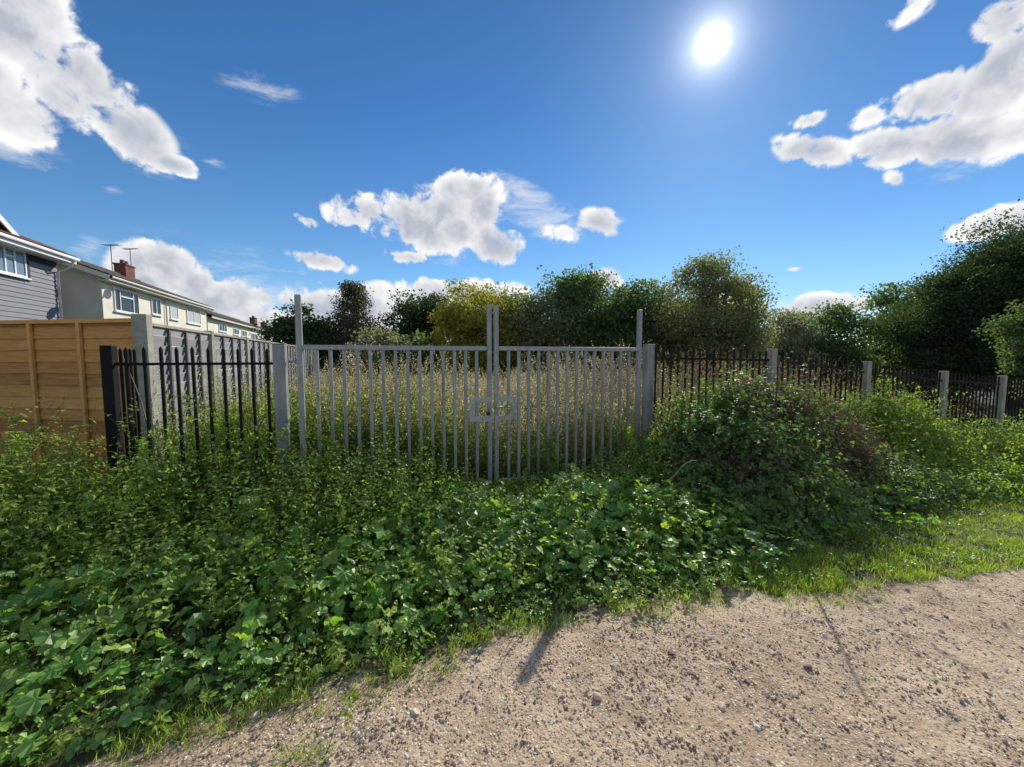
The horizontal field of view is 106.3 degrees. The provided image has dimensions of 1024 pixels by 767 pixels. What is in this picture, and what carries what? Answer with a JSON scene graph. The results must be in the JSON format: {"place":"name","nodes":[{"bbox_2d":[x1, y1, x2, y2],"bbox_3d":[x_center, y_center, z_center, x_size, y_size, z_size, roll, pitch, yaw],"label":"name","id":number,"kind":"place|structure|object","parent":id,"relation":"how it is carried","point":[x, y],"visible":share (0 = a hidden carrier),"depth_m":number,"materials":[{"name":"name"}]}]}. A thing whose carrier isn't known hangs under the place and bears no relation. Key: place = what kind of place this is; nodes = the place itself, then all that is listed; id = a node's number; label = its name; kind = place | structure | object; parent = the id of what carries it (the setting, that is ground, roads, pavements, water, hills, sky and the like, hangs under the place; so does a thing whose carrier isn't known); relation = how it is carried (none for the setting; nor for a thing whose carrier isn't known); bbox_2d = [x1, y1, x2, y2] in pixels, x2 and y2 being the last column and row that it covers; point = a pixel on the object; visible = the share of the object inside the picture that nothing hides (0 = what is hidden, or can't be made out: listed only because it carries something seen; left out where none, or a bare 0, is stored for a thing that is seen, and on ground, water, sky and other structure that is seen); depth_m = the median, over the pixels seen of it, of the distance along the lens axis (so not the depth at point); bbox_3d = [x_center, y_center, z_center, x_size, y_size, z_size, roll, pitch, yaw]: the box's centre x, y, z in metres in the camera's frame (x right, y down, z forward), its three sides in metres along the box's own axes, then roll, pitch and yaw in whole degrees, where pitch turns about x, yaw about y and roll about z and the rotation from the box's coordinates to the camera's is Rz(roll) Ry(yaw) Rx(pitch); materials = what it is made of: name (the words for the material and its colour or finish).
{"place":"outdoors","nodes":[
{"label":"outdoors","id":0,"kind":"place"},
{"bbox_2d":[0,214,79,319],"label":"grey clad house","id":1,"kind":"structure","parent":0,"point":[30,288],"depth_m":13.22,"materials":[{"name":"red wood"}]},
{"bbox_2d":[0,245,31,279],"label":"window","id":2,"kind":"structure","parent":1,"relation":"in","point":[13,263],"depth_m":12.72,"materials":[{"name":"white plastic"}]},
{"bbox_2d":[57,244,215,381],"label":"cream house","id":3,"kind":"structure","parent":0,"point":[90,291],"depth_m":17.34,"materials":[{"name":"paint"}]},
{"bbox_2d":[113,287,139,314],"bbox_3d":[-17.626,-3.717,17.619,0.107,1.069,2.059,-2,4,-21],"label":"window","id":4,"kind":"structure","parent":3,"relation":"in","point":[125,302],"depth_m":17.50,"materials":[{"name":"white plastic"}]},
{"bbox_2d":[150,297,163,316],"bbox_3d":[-18.560,-3.987,20.066,0.107,0.907,1.076,-2,4,-21],"label":"window","id":5,"kind":"structure","parent":3,"relation":"in","point":[155,303],"depth_m":20.01,"materials":[{"name":"white plastic"}]},
{"bbox_2d":[169,304,180,320],"bbox_3d":[-19.267,-4.035,21.942,0.107,0.857,1.081,-2,4,-21],"label":"window","id":6,"kind":"structure","parent":3,"relation":"in","point":[174,315],"depth_m":21.89,"materials":[{"name":"white plastic"}]},
{"bbox_2d":[186,306,202,325],"bbox_3d":[-20.227,-4.286,24.460,0.107,1.076,2.206,-2,4,-21],"label":"window","id":7,"kind":"structure","parent":3,"relation":"in","point":[193,315],"depth_m":24.39,"materials":[{"name":"white plastic"}]},
{"bbox_2d":[206,311,266,376],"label":"distant terrace","id":8,"kind":"structure","parent":0,"point":[222,324],"depth_m":34.34,"materials":[{"name":"paint"}]},
{"bbox_2d":[218,323,227,332],"bbox_3d":[-23.838,-4.555,31.686,0.107,0.671,1.969,-2,4,-21],"label":"window","id":9,"kind":"structure","parent":8,"relation":"in","point":[222,328],"depth_m":31.61,"materials":[{"name":"white plastic"}]},
{"bbox_2d":[233,328,239,335],"bbox_3d":[-25.075,-4.684,34.951,0.107,0.612,1.665,-2,4,-21],"label":"window","id":10,"kind":"structure","parent":8,"relation":"in","point":[235,331],"depth_m":34.84,"materials":[{"name":"white plastic"}]},
{"bbox_2d":[241,330,246,336],"bbox_3d":[-25.942,-4.816,37.257,0.107,0.649,1.716,-2,4,-21],"label":"window","id":11,"kind":"structure","parent":8,"relation":"in","point":[244,333],"depth_m":37.04,"materials":[{"name":"white plastic"}]},
{"bbox_2d":[251,333,256,338],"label":"window","id":12,"kind":"structure","parent":8,"relation":"in","point":[253,336],"depth_m":40.31,"materials":[{"name":"white plastic"}]},
{"bbox_2d":[0,357,1023,766],"bbox_3d":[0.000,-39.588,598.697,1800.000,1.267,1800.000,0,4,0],"label":"ground","id":13,"kind":"structure","parent":0,"point":[272,673],"depth_m":2.55,"materials":[{"name":"green plant"}]},
{"bbox_2d":[0,396,97,511],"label":"tall weed","id":14,"kind":"object","parent":13,"relation":"on","point":[30,436],"visible":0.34,"depth_m":3.39,"materials":[{"name":"green plant"}]},
{"bbox_2d":[0,462,101,537],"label":"leafy bush","id":15,"kind":"object","parent":13,"relation":"on","point":[4,469],"visible":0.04,"depth_m":3.18,"materials":[{"name":"green plant"}]},
{"bbox_2d":[0,318,138,491],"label":"brown fence","id":16,"kind":"object","parent":13,"relation":"on","point":[57,360],"visible":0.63,"depth_m":4.48,"materials":[{"name":"wood"}]},
{"bbox_2d":[0,451,228,608],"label":"leafy bush","id":17,"kind":"object","parent":13,"relation":"on","point":[117,504],"visible":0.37,"depth_m":3.00,"materials":[{"name":"green plant"}]},
{"bbox_2d":[36,426,220,507],"bbox_3d":[-3.603,0.854,3.956,1.261,1.039,1.144,-2,4,-23],"label":"sapling","id":18,"kind":"object","parent":13,"relation":"on","point":[89,469],"visible":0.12,"depth_m":3.80,"materials":[{"name":"green plant"}]},
{"bbox_2d":[81,428,233,541],"bbox_3d":[-3.092,0.887,3.429,0.950,1.032,1.267,-4,5,-41],"label":"tall weed","id":19,"kind":"object","parent":13,"relation":"on","point":[149,475],"visible":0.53,"depth_m":3.24,"materials":[{"name":"green plant"}]},
{"bbox_2d":[99,345,274,532],"bbox_3d":[-3.051,0.617,3.736,1.352,1.956,0.084,-1,4,-18],"label":"black railing","id":20,"kind":"object","parent":13,"relation":"on","point":[109,363],"visible":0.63,"depth_m":3.61,"materials":[{"name":"metal"}]},
{"bbox_2d":[117,348,145,495],"bbox_3d":[-3.854,0.485,3.883,0.024,1.690,0.694,-2,5,-29],"label":"black railing","id":21,"kind":"object","parent":20,"relation":"attached to","point":[120,354],"visible":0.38,"depth_m":3.89,"materials":[{"name":"metal"}]},
{"bbox_2d":[123,357,146,425],"bbox_3d":[-3.610,0.133,3.695,0.399,0.786,0.020,2,4,22],"label":"dry stick","id":22,"kind":"object","parent":21,"relation":"on","point":[138,396],"visible":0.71,"depth_m":3.68,"materials":[{"name":"brown wood"}]},
{"bbox_2d":[104,367,326,522],"bbox_3d":[-3.006,0.579,4.321,1.830,1.535,1.962,-2,5,-29],"label":"sapling","id":23,"kind":"object","parent":13,"relation":"on","point":[190,425],"visible":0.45,"depth_m":4.01,"materials":[{"name":"green plant"}]},
{"bbox_2d":[130,314,314,501],"bbox_3d":[-6.896,-0.096,11.628,0.135,2.370,15.722,-2,4,-21],"label":"grey fence","id":24,"kind":"object","parent":13,"relation":"on","point":[145,330],"visible":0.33,"depth_m":5.28,"materials":[{"name":"concrete"}]},
{"bbox_2d":[162,419,299,525],"bbox_3d":[-2.796,0.856,3.916,1.188,1.030,1.017,0,4,0],"label":"tall weed","id":25,"kind":"object","parent":13,"relation":"on","point":[221,463],"visible":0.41,"depth_m":3.73,"materials":[{"name":"green plant"}]},
{"bbox_2d":[272,343,292,514],"bbox_3d":[-2.356,0.632,3.963,0.115,2.080,0.115,-1,4,-18],"label":"gate post","id":26,"kind":"object","parent":13,"relation":"on","point":[281,383],"visible":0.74,"depth_m":3.88,"materials":[{"name":"grey metal"}]},
{"bbox_2d":[288,294,491,494],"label":"steel gate","id":27,"kind":"structure","parent":26,"relation":"attached to","point":[475,401],"depth_m":4.28,"materials":[{"name":"grey metal"}]},
{"bbox_2d":[197,374,368,483],"bbox_3d":[-2.561,0.595,4.599,2.094,1.455,1.703,0,4,0],"label":"sapling","id":28,"kind":"object","parent":13,"relation":"on","point":[325,415],"visible":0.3,"depth_m":4.28,"materials":[{"name":"green plant"}]},
{"bbox_2d":[217,424,353,536],"bbox_3d":[-2.222,0.873,3.632,1.314,1.038,1.003,0,4,0],"label":"tall weed","id":29,"kind":"object","parent":13,"relation":"on","point":[236,473],"visible":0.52,"depth_m":3.63,"materials":[{"name":"green plant"}]},
{"bbox_2d":[249,299,350,372],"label":"dark tree","id":30,"kind":"object","parent":13,"relation":"on","point":[283,329],"visible":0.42,"depth_m":21.01,"materials":[{"name":"green plant"}]},
{"bbox_2d":[307,279,383,380],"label":"conifer","id":31,"kind":"object","parent":13,"relation":"on","point":[355,303],"visible":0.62,"depth_m":22.23,"materials":[{"name":"green plant"}]},
{"bbox_2d":[285,467,408,526],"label":"dead weed","id":32,"kind":"object","parent":13,"relation":"on","point":[334,506],"visible":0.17,"depth_m":3.60,"materials":[{"name":"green plant"}]},
{"bbox_2d":[302,417,400,507],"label":"tall weed","id":33,"kind":"object","parent":13,"relation":"on","point":[376,448],"visible":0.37,"depth_m":3.95,"materials":[{"name":"green plant"}]},
{"bbox_2d":[322,440,431,510],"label":"tall weed","id":34,"kind":"object","parent":13,"relation":"on","point":[385,461],"visible":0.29,"depth_m":3.95,"materials":[{"name":"green plant"}]},
{"bbox_2d":[345,325,416,381],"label":"willow bush","id":35,"kind":"object","parent":13,"relation":"on","point":[389,338],"visible":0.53,"depth_m":19.46,"materials":[{"name":"green plant"}]},
{"bbox_2d":[369,287,453,345],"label":"dark tree","id":36,"kind":"object","parent":13,"relation":"on","point":[413,318],"visible":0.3,"depth_m":24.62,"materials":[{"name":"green plant"}]},
{"bbox_2d":[365,420,469,493],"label":"tall weed","id":37,"kind":"object","parent":13,"relation":"on","point":[390,434],"visible":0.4,"depth_m":4.38,"materials":[{"name":"green plant"}]},
{"bbox_2d":[0,459,952,765],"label":"mallow patch","id":38,"kind":"object","parent":13,"relation":"on","point":[28,699],"visible":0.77,"depth_m":2.48,"materials":[{"name":"green plant"}]},
{"bbox_2d":[420,278,532,386],"bbox_3d":[-1.798,-2.476,19.871,5.822,5.610,5.968,0,4,0],"label":"yellow tree","id":39,"kind":"object","parent":13,"relation":"on","point":[466,325],"visible":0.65,"depth_m":18.42,"materials":[{"name":"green plant"}]},
{"bbox_2d":[0,397,1023,757],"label":"nettle bed","id":40,"kind":"object","parent":13,"relation":"on","point":[318,513],"visible":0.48,"depth_m":2.87,"materials":[{"name":"green plant"}]},
{"bbox_2d":[300,443,319,509],"bbox_3d":[-1.782,0.847,3.387,0.393,0.597,0.026,3,5,39],"label":"dry stick","id":41,"kind":"object","parent":40,"relation":"in","point":[309,476],"visible":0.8,"depth_m":3.37,"materials":[{"name":"wood"}]},
{"bbox_2d":[0,498,1023,766],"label":"verge grass","id":42,"kind":"structure","parent":13,"relation":"on","point":[836,582],"depth_m":2.81,"materials":[{"name":"green plant"}]},
{"bbox_2d":[0,501,1023,766],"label":"weeds","id":43,"kind":"object","parent":13,"relation":"on","point":[210,717],"visible":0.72,"depth_m":2.34,"materials":[{"name":"green plant"}]},
{"bbox_2d":[485,286,585,381],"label":"olive tree","id":44,"kind":"object","parent":13,"relation":"on","point":[535,315],"visible":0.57,"depth_m":19.20,"materials":[{"name":"green plant"}]},
{"bbox_2d":[481,423,611,483],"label":"tall weed","id":45,"kind":"object","parent":13,"relation":"on","point":[534,454],"visible":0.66,"depth_m":4.89,"materials":[{"name":"green plant"}]},
{"bbox_2d":[531,263,633,378],"bbox_3d":[3.787,-3.033,21.873,5.931,7.165,6.729,0,4,0],"label":"dark tree","id":46,"kind":"object","parent":13,"relation":"on","point":[584,288],"visible":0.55,"depth_m":20.01,"materials":[{"name":"green plant"}]},
{"bbox_2d":[562,384,665,475],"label":"tall weed","id":47,"kind":"object","parent":13,"relation":"on","point":[597,438],"visible":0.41,"depth_m":5.36,"materials":[{"name":"green plant"}]},
{"bbox_2d":[393,327,881,389],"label":"undergrowth","id":48,"kind":"object","parent":13,"relation":"on","point":[419,341],"visible":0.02,"depth_m":20.79,"materials":[{"name":"green plant"}]},
{"bbox_2d":[606,416,669,474],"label":"tall weed","id":49,"kind":"object","parent":13,"relation":"on","point":[631,448],"visible":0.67,"depth_m":4.94,"materials":[{"name":"green plant"}]},
{"bbox_2d":[588,275,698,393],"bbox_3d":[7.074,-2.598,22.064,6.291,6.820,6.780,0,4,0],"label":"dark tree","id":50,"kind":"object","parent":13,"relation":"on","point":[636,301],"visible":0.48,"depth_m":20.55,"materials":[{"name":"green plant"}]},
{"bbox_2d":[641,344,654,464],"bbox_3d":[1.877,0.521,5.334,0.115,2.120,0.115,-1,4,-18],"label":"gate post","id":51,"kind":"object","parent":13,"relation":"on","point":[648,380],"visible":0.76,"depth_m":5.26,"materials":[{"name":"grey metal"}]},
{"bbox_2d":[494,305,645,485],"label":"steel gate","id":52,"kind":"structure","parent":51,"relation":"attached to","point":[508,398],"depth_m":4.91,"materials":[{"name":"grey metal"}]},
{"bbox_2d":[644,286,702,393],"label":"dark tree","id":53,"kind":"object","parent":13,"relation":"on","point":[681,339],"visible":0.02,"depth_m":23.24,"materials":[{"name":"green plant"}]},
{"bbox_2d":[640,369,763,456],"bbox_3d":[2.228,0.566,4.944,1.121,1.472,1.674,0,4,0],"label":"tall weed","id":54,"kind":"object","parent":13,"relation":"on","point":[675,407],"visible":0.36,"depth_m":4.75,"materials":[{"name":"green plant"}]},
{"bbox_2d":[642,245,787,384],"bbox_3d":[10.337,-2.968,19.926,7.118,7.806,7.521,0,4,0],"label":"loose tree","id":55,"kind":"object","parent":13,"relation":"on","point":[730,326],"visible":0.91,"depth_m":18.41,"materials":[{"name":"green plant"}]},
{"bbox_2d":[624,357,833,505],"bbox_3d":[2.776,0.531,4.884,2.021,1.725,2.546,-1,4,-18],"label":"creeper","id":56,"kind":"object","parent":13,"relation":"on","point":[716,394],"visible":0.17,"depth_m":4.72,"materials":[{"name":"green plant"}]},
{"bbox_2d":[772,356,779,451],"bbox_3d":[2.946,0.521,4.308,0.037,1.661,0.101,1,4,12],"label":"bramble cane","id":57,"kind":"object","parent":13,"relation":"on","point":[776,392],"visible":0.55,"depth_m":4.25,"materials":[{"name":"plant"}]},
{"bbox_2d":[643,420,909,546],"bbox_3d":[2.752,0.915,4.444,2.856,0.985,2.299,-1,4,-18],"label":"bramble bush","id":58,"kind":"object","parent":13,"relation":"on","point":[841,502],"visible":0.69,"depth_m":3.80,"materials":[{"name":"green plant"}]},
{"bbox_2d":[731,307,833,396],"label":"willow bush","id":59,"kind":"object","parent":13,"relation":"on","point":[792,336],"visible":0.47,"depth_m":20.81,"materials":[{"name":"green plant"}]},
{"bbox_2d":[614,345,957,520],"bbox_3d":[3.295,0.443,5.100,3.991,1.992,2.843,0,4,7],"label":"bramble bush","id":60,"kind":"object","parent":13,"relation":"on","point":[790,406],"visible":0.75,"depth_m":4.55,"materials":[{"name":"green plant"}]},
{"bbox_2d":[669,460,697,480],"bbox_3d":[1.650,0.832,3.688,0.375,0.164,0.028,-2,4,-25],"label":"dry stick","id":61,"kind":"object","parent":60,"relation":"in","point":[680,468],"visible":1,"depth_m":3.67,"materials":[{"name":"brown wood"}]},
{"bbox_2d":[774,366,866,450],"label":"dead weed","id":62,"kind":"object","parent":13,"relation":"on","point":[821,398],"visible":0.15,"depth_m":5.18,"materials":[{"name":"brown plant"}]},
{"bbox_2d":[653,346,1023,454],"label":"long railing","id":63,"kind":"object","parent":13,"relation":"on","point":[1001,387],"visible":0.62,"depth_m":6.78,"materials":[{"name":"metal"}]},
{"bbox_2d":[783,298,905,400],"bbox_3d":[18.370,-1.873,21.843,6.125,5.836,5.977,0,4,0],"label":"green tree","id":64,"kind":"object","parent":13,"relation":"on","point":[848,348],"visible":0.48,"depth_m":20.81,"materials":[{"name":"green plant"}]},
{"bbox_2d":[755,439,1001,521],"bbox_3d":[4.432,1.089,4.871,3.341,0.854,1.961,-1,4,-18],"label":"bramble bush","id":65,"kind":"object","parent":13,"relation":"on","point":[938,498],"visible":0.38,"depth_m":4.41,"materials":[{"name":"green plant"}]},
{"bbox_2d":[851,280,924,394],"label":"dark tree","id":66,"kind":"object","parent":13,"relation":"on","point":[883,299],"visible":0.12,"depth_m":25.39,"materials":[{"name":"green plant"}]},
{"bbox_2d":[796,371,1023,495],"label":"green shrub","id":67,"kind":"object","parent":13,"relation":"on","point":[929,429],"visible":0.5,"depth_m":5.88,"materials":[{"name":"green plant"}]},
{"bbox_2d":[859,246,1023,410],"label":"dark tree","id":68,"kind":"object","parent":13,"relation":"on","point":[942,342],"visible":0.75,"depth_m":18.14,"materials":[{"name":"green plant"}]},
{"bbox_2d":[883,446,1023,509],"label":"green shrub","id":69,"kind":"object","parent":13,"relation":"on","point":[1011,495],"visible":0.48,"depth_m":5.05,"materials":[{"name":"green plant"}]},
{"bbox_2d":[889,407,1023,473],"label":"green shrub","id":70,"kind":"object","parent":13,"relation":"on","point":[991,434],"visible":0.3,"depth_m":6.31,"materials":[{"name":"green plant"}]},
{"bbox_2d":[901,198,1023,409],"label":"dark tree","id":71,"kind":"object","parent":13,"relation":"on","point":[1013,241],"visible":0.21,"depth_m":17.85,"materials":[{"name":"green plant"}]},
{"bbox_2d":[970,299,1023,399],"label":"tree","id":72,"kind":"object","parent":13,"relation":"on","point":[1013,330],"visible":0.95,"depth_m":10.40,"materials":[{"name":"green plant"}]},
{"bbox_2d":[0,0,1023,356],"label":"sky","id":73,"kind":"structure","parent":0,"point":[253,155],"materials":[{"name":"blue"}]},
{"bbox_2d":[25,552,1023,766],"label":"path","id":74,"kind":"structure","parent":0,"point":[1009,683],"depth_m":1.88,"materials":[{"name":"beige gravel"}]},
{"bbox_2d":[249,710,259,718],"bbox_3d":[-1.178,1.518,1.759,0.025,0.020,0.044,1,4,15],"label":"stone","id":75,"kind":"object","parent":74,"relation":"on","point":[254,714],"visible":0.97,"depth_m":1.75,"materials":[{"name":"grey stone"}]},
{"bbox_2d":[411,708,419,714],"bbox_3d":[-0.449,1.519,1.774,0.049,0.022,0.032,2,5,31],"label":"stone","id":76,"kind":"object","parent":74,"relation":"on","point":[415,711],"visible":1,"depth_m":1.77,"materials":[{"name":"beige stone"}]},
{"bbox_2d":[593,692,601,699],"bbox_3d":[0.410,1.507,1.851,0.040,0.024,0.040,-1,4,-18],"label":"stone","id":77,"kind":"object","parent":74,"relation":"on","point":[597,696],"visible":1,"depth_m":1.84,"materials":[{"name":"beige stone"}]},
{"bbox_2d":[667,650,675,654],"bbox_3d":[0.886,1.497,2.129,0.045,0.024,0.035,3,5,33],"label":"stone","id":78,"kind":"object","parent":74,"relation":"on","point":[670,652],"visible":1,"depth_m":2.12,"materials":[{"name":"beige stone"}]},
{"bbox_2d":[718,701,725,710],"bbox_3d":[0.993,1.524,1.814,0.032,0.024,0.046,2,4,24],"label":"stone","id":79,"kind":"object","parent":74,"relation":"on","point":[721,705],"visible":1,"depth_m":1.81,"materials":[{"name":"beige stone"}]},
{"bbox_2d":[803,664,812,669],"bbox_3d":[1.569,1.503,2.037,0.042,0.026,0.033,2,5,30],"label":"stone","id":80,"kind":"object","parent":74,"relation":"on","point":[808,666],"visible":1,"depth_m":2.03,"materials":[{"name":"grey stone"}]},
{"bbox_2d":[896,673,905,679],"bbox_3d":[2.008,1.512,1.982,0.038,0.018,0.026,1,4,19],"label":"stone","id":81,"kind":"object","parent":74,"relation":"on","point":[900,676],"visible":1,"depth_m":1.98,"materials":[{"name":"beige stone"}]},
{"bbox_2d":[135,335,1023,507],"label":"weed field","id":82,"kind":"structure","parent":0,"point":[390,406],"depth_m":5.36,"materials":[{"name":"green plant"}]}
]}

